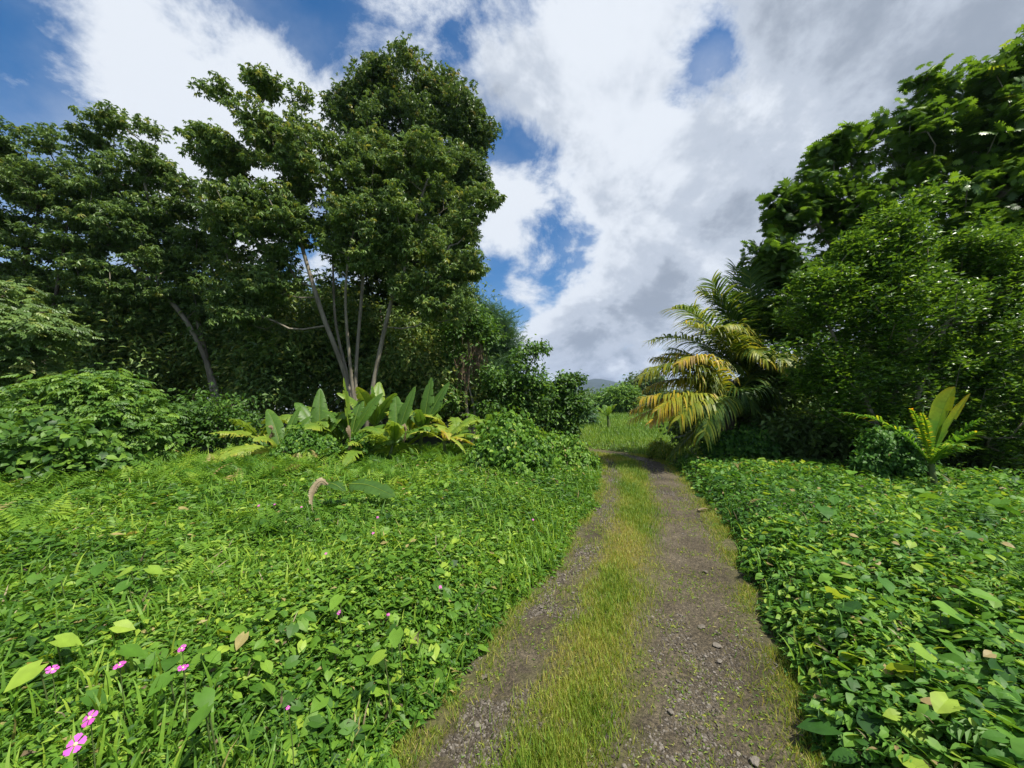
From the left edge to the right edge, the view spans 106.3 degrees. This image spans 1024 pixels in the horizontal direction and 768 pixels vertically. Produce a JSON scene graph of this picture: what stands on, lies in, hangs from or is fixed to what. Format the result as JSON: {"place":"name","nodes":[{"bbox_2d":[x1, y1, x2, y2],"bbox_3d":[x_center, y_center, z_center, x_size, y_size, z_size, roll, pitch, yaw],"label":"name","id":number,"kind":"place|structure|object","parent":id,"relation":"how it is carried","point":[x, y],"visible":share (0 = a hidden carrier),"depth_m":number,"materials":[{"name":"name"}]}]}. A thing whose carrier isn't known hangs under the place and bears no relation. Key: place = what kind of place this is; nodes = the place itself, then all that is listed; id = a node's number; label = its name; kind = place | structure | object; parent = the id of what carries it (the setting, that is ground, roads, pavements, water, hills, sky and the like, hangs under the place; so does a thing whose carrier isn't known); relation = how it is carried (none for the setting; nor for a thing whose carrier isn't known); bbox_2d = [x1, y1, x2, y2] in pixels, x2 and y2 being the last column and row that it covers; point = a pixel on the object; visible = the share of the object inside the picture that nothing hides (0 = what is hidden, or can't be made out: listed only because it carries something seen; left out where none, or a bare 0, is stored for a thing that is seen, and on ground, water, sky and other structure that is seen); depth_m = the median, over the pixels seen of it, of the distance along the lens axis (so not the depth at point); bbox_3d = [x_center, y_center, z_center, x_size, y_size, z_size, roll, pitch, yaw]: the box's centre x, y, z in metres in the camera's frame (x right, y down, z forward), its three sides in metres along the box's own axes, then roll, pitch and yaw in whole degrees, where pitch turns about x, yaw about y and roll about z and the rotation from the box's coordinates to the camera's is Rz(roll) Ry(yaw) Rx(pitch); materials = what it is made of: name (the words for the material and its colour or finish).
{"place":"outdoors","nodes":[
{"label":"outdoors","id":0,"kind":"place"},
{"bbox_2d":[336,379,619,407],"bbox_3d":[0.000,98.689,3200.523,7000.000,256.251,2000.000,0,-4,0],"label":"mountain","id":1,"kind":"structure","parent":0,"point":[595,383],"depth_m":2788.22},
{"bbox_2d":[0,0,1023,409],"label":"sky","id":2,"kind":"structure","parent":0,"point":[641,139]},
{"bbox_2d":[4,410,1023,767],"bbox_3d":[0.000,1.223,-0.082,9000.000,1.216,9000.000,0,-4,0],"label":"ground","id":3,"kind":"structure","parent":0,"point":[432,440],"depth_m":6.30,"materials":[{"name":"soil"}]},
{"bbox_2d":[3,659,51,749],"bbox_3d":[-2.184,1.551,1.734,0.151,0.537,0.084,3,-5,-40],"label":"heart leaf plant","id":4,"kind":"object","parent":3,"relation":"on","point":[26,673],"visible":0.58,"depth_m":1.74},
{"bbox_2d":[0,261,83,387],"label":"forest tree","id":5,"kind":"object","parent":3,"relation":"on","point":[41,267],"visible":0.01,"depth_m":17.99,"materials":[{"name":"green plant"}]},
{"bbox_2d":[0,280,103,398],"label":"broadleaf tree","id":6,"kind":"object","parent":3,"relation":"on","point":[26,335],"visible":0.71,"depth_m":9.99,"materials":[{"name":"green plant"}]},
{"bbox_2d":[45,665,59,734],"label":"pink flower","id":7,"kind":"object","parent":3,"relation":"on","point":[49,668],"visible":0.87,"depth_m":1.69,"materials":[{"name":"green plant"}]},
{"bbox_2d":[44,574,65,594],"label":"heart leaf plant","id":8,"kind":"object","parent":3,"relation":"on","point":[58,578],"visible":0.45,"depth_m":2.73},
{"bbox_2d":[0,115,127,371],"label":"spreading tree","id":9,"kind":"object","parent":3,"relation":"on","point":[22,178],"visible":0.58,"depth_m":15.12,"materials":[{"name":"green plant"}]},
{"bbox_2d":[48,632,81,675],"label":"heart leaf plant","id":10,"kind":"object","parent":3,"relation":"on","point":[67,639],"visible":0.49,"depth_m":2.02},
{"bbox_2d":[63,733,86,767],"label":"pink flower","id":11,"kind":"object","parent":3,"relation":"on","point":[67,752],"visible":1,"depth_m":1.31,"materials":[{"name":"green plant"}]},
{"bbox_2d":[0,410,157,490],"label":"leafy shrub","id":12,"kind":"object","parent":3,"relation":"on","point":[33,443],"visible":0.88,"depth_m":7.36,"materials":[{"name":"green plant"}]},
{"bbox_2d":[81,710,97,767],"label":"pink flower","id":13,"kind":"object","parent":3,"relation":"on","point":[90,719],"visible":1,"depth_m":1.42,"materials":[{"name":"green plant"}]},
{"bbox_2d":[0,362,189,461],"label":"leafy shrub","id":14,"kind":"object","parent":3,"relation":"on","point":[120,401],"visible":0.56,"depth_m":9.03,"materials":[{"name":"green plant"}]},
{"bbox_2d":[90,562,107,582],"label":"heart leaf plant","id":15,"kind":"object","parent":3,"relation":"on","point":[96,569],"visible":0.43,"depth_m":2.99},
{"bbox_2d":[113,661,126,736],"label":"pink flower","id":16,"kind":"object","parent":3,"relation":"on","point":[117,665],"visible":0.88,"depth_m":1.72,"materials":[{"name":"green plant"}]},
{"bbox_2d":[112,580,132,604],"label":"heart leaf plant","id":17,"kind":"object","parent":3,"relation":"on","point":[120,586],"visible":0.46,"depth_m":2.69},
{"bbox_2d":[116,566,135,590],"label":"heart leaf plant","id":18,"kind":"object","parent":3,"relation":"on","point":[126,570],"visible":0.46,"depth_m":2.89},
{"bbox_2d":[114,643,145,697],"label":"heart leaf plant","id":19,"kind":"object","parent":3,"relation":"on","point":[132,650],"visible":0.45,"depth_m":1.94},
{"bbox_2d":[36,259,224,405],"bbox_3d":[-16.700,-1.362,17.090,7.671,8.553,5.584,0,-4,0],"label":"forest tree","id":20,"kind":"object","parent":3,"relation":"on","point":[122,344],"visible":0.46,"depth_m":16.05,"materials":[{"name":"green plant"}]},
{"bbox_2d":[37,99,235,448],"bbox_3d":[-14.899,-4.177,15.565,7.024,14.016,3.723,0,-4,0],"label":"leaning tree","id":21,"kind":"object","parent":3,"relation":"on","point":[112,217],"visible":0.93,"depth_m":15.08,"materials":[{"name":"green plant"}]},
{"bbox_2d":[144,565,162,591],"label":"heart leaf plant","id":22,"kind":"object","parent":3,"relation":"on","point":[153,569],"visible":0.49,"depth_m":2.92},
{"bbox_2d":[154,550,168,569],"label":"heart leaf plant","id":23,"kind":"object","parent":3,"relation":"on","point":[160,554],"visible":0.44,"depth_m":3.29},
{"bbox_2d":[147,670,178,736],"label":"heart leaf plant","id":24,"kind":"object","parent":3,"relation":"on","point":[165,679],"visible":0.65,"depth_m":1.72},
{"bbox_2d":[177,644,186,708],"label":"pink flower","id":25,"kind":"object","parent":3,"relation":"on","point":[182,647],"visible":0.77,"depth_m":1.84,"materials":[{"name":"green plant"}]},
{"bbox_2d":[177,664,188,753],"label":"pink flower","id":26,"kind":"object","parent":3,"relation":"on","point":[181,667],"visible":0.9,"depth_m":1.70,"materials":[{"name":"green plant"}]},
{"bbox_2d":[186,702,218,767],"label":"heart leaf plant","id":27,"kind":"object","parent":3,"relation":"on","point":[200,715],"visible":1,"depth_m":1.53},
{"bbox_2d":[193,686,215,750],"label":"heart leaf plant","id":28,"kind":"object","parent":3,"relation":"on","point":[204,697],"visible":0.75,"depth_m":1.62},
{"bbox_2d":[150,382,270,457],"bbox_3d":[-10.582,1.384,13.358,4.390,2.976,3.444,0,-4,0],"label":"leafy shrub","id":29,"kind":"object","parent":3,"relation":"on","point":[202,415],"visible":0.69,"depth_m":13.02,"materials":[{"name":"green plant"}]},
{"bbox_2d":[133,255,339,446],"bbox_3d":[-11.825,-1.447,17.108,8.186,8.745,5.529,0,-4,0],"label":"forest tree","id":30,"kind":"object","parent":3,"relation":"on","point":[247,360],"visible":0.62,"depth_m":16.00,"materials":[{"name":"green plant"}]},
{"bbox_2d":[209,419,284,444],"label":"banana plant","id":31,"kind":"object","parent":3,"relation":"on","point":[248,428],"visible":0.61,"depth_m":11.43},
{"bbox_2d":[0,441,513,586],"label":"ferns","id":32,"kind":"object","parent":3,"relation":"on","point":[183,468],"visible":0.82,"depth_m":7.22,"materials":[{"name":"green plant"}]},
{"bbox_2d":[206,406,311,462],"bbox_3d":[-6.683,1.533,10.175,1.361,1.914,2.361,-4,-5,45],"label":"banana plant","id":33,"kind":"object","parent":3,"relation":"on","point":[274,420],"visible":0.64,"depth_m":10.48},
{"bbox_2d":[268,425,274,437],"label":"withered leaf","id":34,"kind":"object","parent":33,"relation":"attached to","point":[271,427],"visible":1,"depth_m":10.09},
{"bbox_2d":[1,241,530,432],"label":"woodland","id":35,"kind":"object","parent":3,"relation":"on","point":[340,407],"depth_m":23.92,"materials":[{"name":"green plant"}]},
{"bbox_2d":[286,705,293,767],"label":"pink flower","id":36,"kind":"object","parent":3,"relation":"on","point":[288,706],"visible":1,"depth_m":1.55,"materials":[{"name":"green plant"}]},
{"bbox_2d":[261,414,330,438],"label":"banana plant","id":37,"kind":"object","parent":3,"relation":"on","point":[285,418],"visible":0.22,"depth_m":11.33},
{"bbox_2d":[0,440,602,767],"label":"tall grass","id":38,"kind":"structure","parent":3,"relation":"on","point":[112,750],"depth_m":2.72,"materials":[{"name":"green plant"}]},
{"bbox_2d":[0,443,604,767],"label":"ground cover","id":39,"kind":"object","parent":3,"relation":"on","point":[414,564],"visible":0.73,"depth_m":2.74,"materials":[{"name":"green plant"}]},
{"bbox_2d":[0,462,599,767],"bbox_3d":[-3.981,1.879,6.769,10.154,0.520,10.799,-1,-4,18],"label":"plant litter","id":40,"kind":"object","parent":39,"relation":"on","point":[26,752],"visible":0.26,"depth_m":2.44,"materials":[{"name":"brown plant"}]},
{"bbox_2d":[308,478,327,509],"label":"fallen leaf","id":41,"kind":"object","parent":39,"relation":"on","point":[313,489],"visible":0.88,"depth_m":5.02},
{"bbox_2d":[321,481,345,491],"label":"fallen leaf","id":42,"kind":"object","parent":39,"relation":"on","point":[336,485],"visible":0.73,"depth_m":5.38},
{"bbox_2d":[348,477,395,497],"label":"fallen leaf","id":43,"kind":"object","parent":39,"relation":"on","point":[377,488],"visible":1,"depth_m":5.65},
{"bbox_2d":[368,649,391,729],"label":"heart leaf plant","id":44,"kind":"object","parent":39,"relation":"on","point":[378,656],"visible":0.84,"depth_m":1.97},
{"bbox_2d":[284,389,352,437],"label":"banana plant","id":45,"kind":"object","parent":3,"relation":"on","point":[316,413],"visible":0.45,"depth_m":11.33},
{"bbox_2d":[268,423,372,475],"bbox_3d":[-5.040,1.735,10.159,2.526,1.415,1.668,0,-4,0],"label":"vine mound","id":46,"kind":"object","parent":3,"relation":"on","point":[291,444],"visible":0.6,"depth_m":10.00,"materials":[{"name":"green plant"}]},
{"bbox_2d":[329,594,345,658],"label":"heart leaf plant","id":47,"kind":"object","parent":3,"relation":"on","point":[336,600],"visible":0.62,"depth_m":2.48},
{"bbox_2d":[173,61,507,429],"bbox_3d":[-6.333,-4.658,14.796,12.376,14.867,4.763,0,-4,0],"label":"many stemmed tree","id":48,"kind":"object","parent":3,"relation":"on","point":[384,188],"visible":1,"depth_m":14.06,"materials":[{"name":"green plant"}]},
{"bbox_2d":[303,406,386,443],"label":"banana plant","id":49,"kind":"object","parent":3,"relation":"on","point":[336,433],"visible":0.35,"depth_m":11.47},
{"bbox_2d":[322,377,382,438],"bbox_3d":[-4.673,1.193,11.287,1.986,2.747,1.203,0,-4,0],"label":"banana plant","id":50,"kind":"object","parent":3,"relation":"on","point":[356,423],"visible":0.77,"depth_m":11.33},
{"bbox_2d":[353,550,360,566],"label":"heart leaf plant","id":51,"kind":"object","parent":3,"relation":"on","point":[356,554],"visible":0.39,"depth_m":3.27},
{"bbox_2d":[336,382,396,437],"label":"banana plant","id":52,"kind":"object","parent":3,"relation":"on","point":[377,416],"visible":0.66,"depth_m":12.20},
{"bbox_2d":[274,280,486,445],"bbox_3d":[-6.215,-0.947,18.011,10.509,7.784,5.519,0,-4,0],"label":"forest tree","id":53,"kind":"object","parent":3,"relation":"on","point":[408,360],"visible":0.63,"depth_m":17.07,"materials":[{"name":"green plant"}]},
{"bbox_2d":[340,437,421,465],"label":"banana plant","id":54,"kind":"object","parent":3,"relation":"on","point":[349,456],"visible":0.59,"depth_m":10.67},
{"bbox_2d":[346,425,351,449],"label":"withered leaf","id":55,"kind":"object","parent":54,"relation":"hanging from","point":[348,429],"visible":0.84,"depth_m":9.88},
{"bbox_2d":[341,421,440,461],"bbox_3d":[-3.454,1.764,10.885,2.064,1.548,2.488,-3,-5,34],"label":"banana plant","id":56,"kind":"object","parent":3,"relation":"on","point":[394,430],"visible":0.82,"depth_m":10.63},
{"bbox_2d":[402,423,406,442],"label":"withered leaf","id":57,"kind":"object","parent":56,"relation":"hanging from","point":[405,429],"visible":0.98,"depth_m":10.67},
{"bbox_2d":[351,387,437,449],"bbox_3d":[-3.478,1.304,11.381,2.320,2.534,1.240,-2,-4,26],"label":"banana plant","id":58,"kind":"object","parent":3,"relation":"on","point":[400,414],"visible":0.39,"depth_m":11.75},
{"bbox_2d":[388,627,403,701],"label":"heart leaf plant","id":59,"kind":"object","parent":3,"relation":"on","point":[395,636],"visible":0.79,"depth_m":2.15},
{"bbox_2d":[295,30,502,437],"bbox_3d":[-5.664,-7.837,20.504,10.412,21.434,6.637,0,-4,0],"label":"tall tree","id":60,"kind":"object","parent":3,"relation":"on","point":[447,105],"visible":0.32,"depth_m":19.84,"materials":[{"name":"green plant"}]},
{"bbox_2d":[362,410,446,458],"bbox_3d":[-3.503,1.760,12.875,2.854,1.813,2.228,-1,-4,9],"label":"banana plant","id":61,"kind":"object","parent":3,"relation":"on","point":[410,424],"visible":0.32,"depth_m":12.57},
{"bbox_2d":[401,377,449,447],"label":"banana plant","id":62,"kind":"object","parent":3,"relation":"on","point":[429,404],"visible":0.74,"depth_m":12.18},
{"bbox_2d":[409,420,481,465],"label":"banana plant","id":63,"kind":"object","parent":3,"relation":"on","point":[447,437],"visible":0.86,"depth_m":10.93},
{"bbox_2d":[409,417,486,447],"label":"banana plant","id":64,"kind":"object","parent":3,"relation":"on","point":[456,421],"visible":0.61,"depth_m":12.40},
{"bbox_2d":[431,295,512,443],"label":"draped tree","id":65,"kind":"object","parent":3,"relation":"on","point":[473,327],"visible":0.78,"depth_m":16.85,"materials":[{"name":"green plant"}]},
{"bbox_2d":[461,413,494,431],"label":"banana plant","id":66,"kind":"object","parent":3,"relation":"on","point":[474,416],"visible":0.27,"depth_m":13.27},
{"bbox_2d":[413,388,575,428],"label":"roadside tree","id":67,"kind":"object","parent":3,"relation":"on","point":[444,420],"visible":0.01,"depth_m":24.91,"materials":[{"name":"green plant"}]},
{"bbox_2d":[470,288,531,399],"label":"feathery tree","id":68,"kind":"object","parent":3,"relation":"on","point":[502,351],"visible":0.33,"depth_m":23.59,"materials":[{"name":"green plant"}]},
{"bbox_2d":[469,404,546,445],"bbox_3d":[-0.091,1.553,11.388,2.330,1.929,1.622,0,-4,0],"label":"vine mound","id":69,"kind":"object","parent":3,"relation":"on","point":[516,423],"visible":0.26,"depth_m":11.15,"materials":[{"name":"green plant"}]},
{"bbox_2d":[461,419,558,485],"bbox_3d":[-0.030,1.644,8.997,2.251,1.645,1.813,-3,-5,42],"label":"vine mound","id":70,"kind":"object","parent":3,"relation":"on","point":[504,449],"visible":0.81,"depth_m":8.62,"materials":[{"name":"green plant"}]},
{"bbox_2d":[477,334,562,434],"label":"roadside tree","id":71,"kind":"object","parent":3,"relation":"on","point":[522,383],"visible":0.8,"depth_m":17.67,"materials":[{"name":"green plant"}]},
{"bbox_2d":[538,428,599,475],"bbox_3d":[1.158,1.876,10.528,2.301,1.316,1.996,2,-4,-29],"label":"vine mound","id":72,"kind":"object","parent":3,"relation":"on","point":[573,451],"visible":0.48,"depth_m":10.31,"materials":[{"name":"green plant"}]},
{"bbox_2d":[544,369,595,438],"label":"roadside tree","id":73,"kind":"object","parent":3,"relation":"on","point":[572,402],"visible":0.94,"depth_m":18.05,"materials":[{"name":"green plant"}]},
{"bbox_2d":[577,399,601,424],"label":"roadside tree","id":74,"kind":"object","parent":3,"relation":"on","point":[591,417],"visible":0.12,"depth_m":29.24,"materials":[{"name":"green plant"}]},
{"bbox_2d":[590,384,616,412],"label":"distant tree","id":75,"kind":"object","parent":3,"relation":"on","point":[598,398],"visible":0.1,"depth_m":58.84,"materials":[{"name":"green plant"}]},
{"bbox_2d":[595,404,616,427],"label":"banana plant","id":76,"kind":"object","parent":3,"relation":"on","point":[607,411],"visible":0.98,"depth_m":25.84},
{"bbox_2d":[526,379,700,408],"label":"woodland","id":77,"kind":"object","parent":3,"relation":"on","point":[589,393],"visible":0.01,"depth_m":107.91,"materials":[{"name":"green plant"}]},
{"bbox_2d":[460,410,781,458],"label":"meadow grass","id":78,"kind":"structure","parent":3,"relation":"on","point":[625,432],"depth_m":19.56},
{"bbox_2d":[601,381,647,414],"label":"distant tree","id":79,"kind":"object","parent":3,"relation":"on","point":[623,397],"visible":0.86,"depth_m":54.45,"materials":[{"name":"green plant"}]},
{"bbox_2d":[619,370,668,410],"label":"distant tree","id":80,"kind":"object","parent":3,"relation":"on","point":[649,382],"visible":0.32,"depth_m":88.03,"materials":[{"name":"green plant"}]},
{"bbox_2d":[644,438,678,461],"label":"bush","id":81,"kind":"object","parent":3,"relation":"on","point":[660,448],"visible":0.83,"depth_m":12.75,"materials":[{"name":"green plant"}]},
{"bbox_2d":[673,426,725,441],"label":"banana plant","id":82,"kind":"object","parent":3,"relation":"on","point":[681,436],"visible":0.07,"depth_m":11.45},
{"bbox_2d":[627,347,789,462],"bbox_3d":[5.936,0.621,11.850,5.485,3.934,3.769,2,-4,-22],"label":"coconut palm","id":83,"kind":"object","parent":3,"relation":"on","point":[717,403],"visible":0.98,"depth_m":10.70,"materials":[{"name":"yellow plant"}]},
{"bbox_2d":[657,370,760,452],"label":"understory tree","id":84,"kind":"object","parent":3,"relation":"on","point":[675,430],"visible":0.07,"depth_m":13.31,"materials":[{"name":"green plant"}]},
{"bbox_2d":[641,258,807,430],"bbox_3d":[7.103,-0.882,12.459,5.760,7.012,3.902,4,-5,-44],"label":"coconut palm","id":85,"kind":"object","parent":3,"relation":"on","point":[742,348],"visible":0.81,"depth_m":12.04,"materials":[{"name":"green plant"}]},
{"bbox_2d":[699,422,783,462],"bbox_3d":[6.353,1.753,10.543,2.162,1.413,1.137,0,-4,0],"label":"bush","id":86,"kind":"object","parent":3,"relation":"on","point":[744,440],"visible":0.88,"depth_m":10.29,"materials":[{"name":"green plant"}]},
{"bbox_2d":[721,349,866,425],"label":"understory tree","id":87,"kind":"object","parent":3,"relation":"on","point":[793,399],"visible":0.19,"depth_m":11.66,"materials":[{"name":"green plant"}]},
{"bbox_2d":[665,451,1023,767],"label":"ground cover","id":88,"kind":"object","parent":3,"relation":"on","point":[975,725],"visible":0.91,"depth_m":2.74,"materials":[{"name":"green plant"}]},
{"bbox_2d":[687,472,1020,767],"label":"plant litter","id":89,"kind":"object","parent":88,"relation":"on","point":[826,650],"visible":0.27,"depth_m":2.83,"materials":[{"name":"green plant"}]},
{"bbox_2d":[739,400,955,466],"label":"understory tree","id":90,"kind":"object","parent":3,"relation":"on","point":[797,439],"visible":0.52,"depth_m":10.15,"materials":[{"name":"green plant"}]},
{"bbox_2d":[676,452,1023,764],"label":"tall grass","id":91,"kind":"structure","parent":3,"relation":"on","point":[805,635],"depth_m":3.40,"materials":[{"name":"green plant"}]},
{"bbox_2d":[735,316,1023,393],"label":"woodland","id":92,"kind":"object","parent":3,"relation":"on","point":[875,350],"depth_m":16.03,"materials":[{"name":"green plant"}]},
{"bbox_2d":[737,24,1023,390],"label":"breadfruit tree","id":93,"kind":"object","parent":3,"relation":"on","point":[980,130],"visible":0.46,"depth_m":11.72,"materials":[{"name":"green plant"}]},
{"bbox_2d":[878,576,894,594],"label":"heart leaf plant","id":94,"kind":"object","parent":3,"relation":"on","point":[888,585],"visible":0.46,"depth_m":2.68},
{"bbox_2d":[760,177,1023,471],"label":"leaved tree","id":95,"kind":"object","parent":3,"relation":"on","point":[984,369],"visible":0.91,"depth_m":8.79,"materials":[{"name":"green plant"}]},
{"bbox_2d":[845,420,942,483],"bbox_3d":[7.657,1.510,7.835,1.487,1.549,1.259,0,-4,0],"label":"vine mound","id":96,"kind":"object","parent":3,"relation":"on","point":[882,451],"visible":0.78,"depth_m":7.63,"materials":[{"name":"green plant"}]},
{"bbox_2d":[838,387,985,484],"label":"young palm","id":97,"kind":"object","parent":3,"relation":"on","point":[933,431],"visible":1,"depth_m":6.93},
{"bbox_2d":[851,382,986,408],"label":"understory tree","id":98,"kind":"object","parent":3,"relation":"on","point":[914,393],"depth_m":11.35,"materials":[{"name":"green plant"}]},
{"bbox_2d":[909,643,936,689],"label":"heart leaf plant","id":99,"kind":"object","parent":3,"relation":"on","point":[919,649],"visible":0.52,"depth_m":1.93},
{"bbox_2d":[932,600,969,639],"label":"heart leaf plant","id":100,"kind":"object","parent":3,"relation":"on","point":[946,608],"visible":0.49,"depth_m":2.33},
{"bbox_2d":[948,586,982,641],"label":"heart leaf plant","id":101,"kind":"object","parent":3,"relation":"on","point":[969,600],"visible":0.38,"depth_m":2.50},
{"bbox_2d":[928,387,1023,475],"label":"understory tree","id":102,"kind":"object","parent":3,"relation":"on","point":[956,460],"visible":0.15,"depth_m":9.95,"materials":[{"name":"green plant"}]},
{"bbox_2d":[960,529,995,548],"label":"heart leaf plant","id":103,"kind":"object","parent":3,"relation":"on","point":[972,534],"visible":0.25,"depth_m":3.70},
{"bbox_2d":[319,444,851,767],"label":"road","id":104,"kind":"structure","parent":0,"point":[525,673],"depth_m":2.57,"materials":[{"name":"gravel"}]},
{"bbox_2d":[749,756,759,766],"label":"stone","id":105,"kind":"object","parent":104,"relation":"on","point":[755,760],"visible":1,"depth_m":1.83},
{"bbox_2d":[383,449,843,767],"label":"path grass","id":106,"kind":"structure","parent":0,"point":[633,471],"depth_m":2.57,"materials":[{"name":"plant"}]},
{"bbox_2d":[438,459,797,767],"bbox_3d":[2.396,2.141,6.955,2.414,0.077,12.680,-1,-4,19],"label":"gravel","id":107,"kind":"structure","parent":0,"point":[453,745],"depth_m":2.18,"materials":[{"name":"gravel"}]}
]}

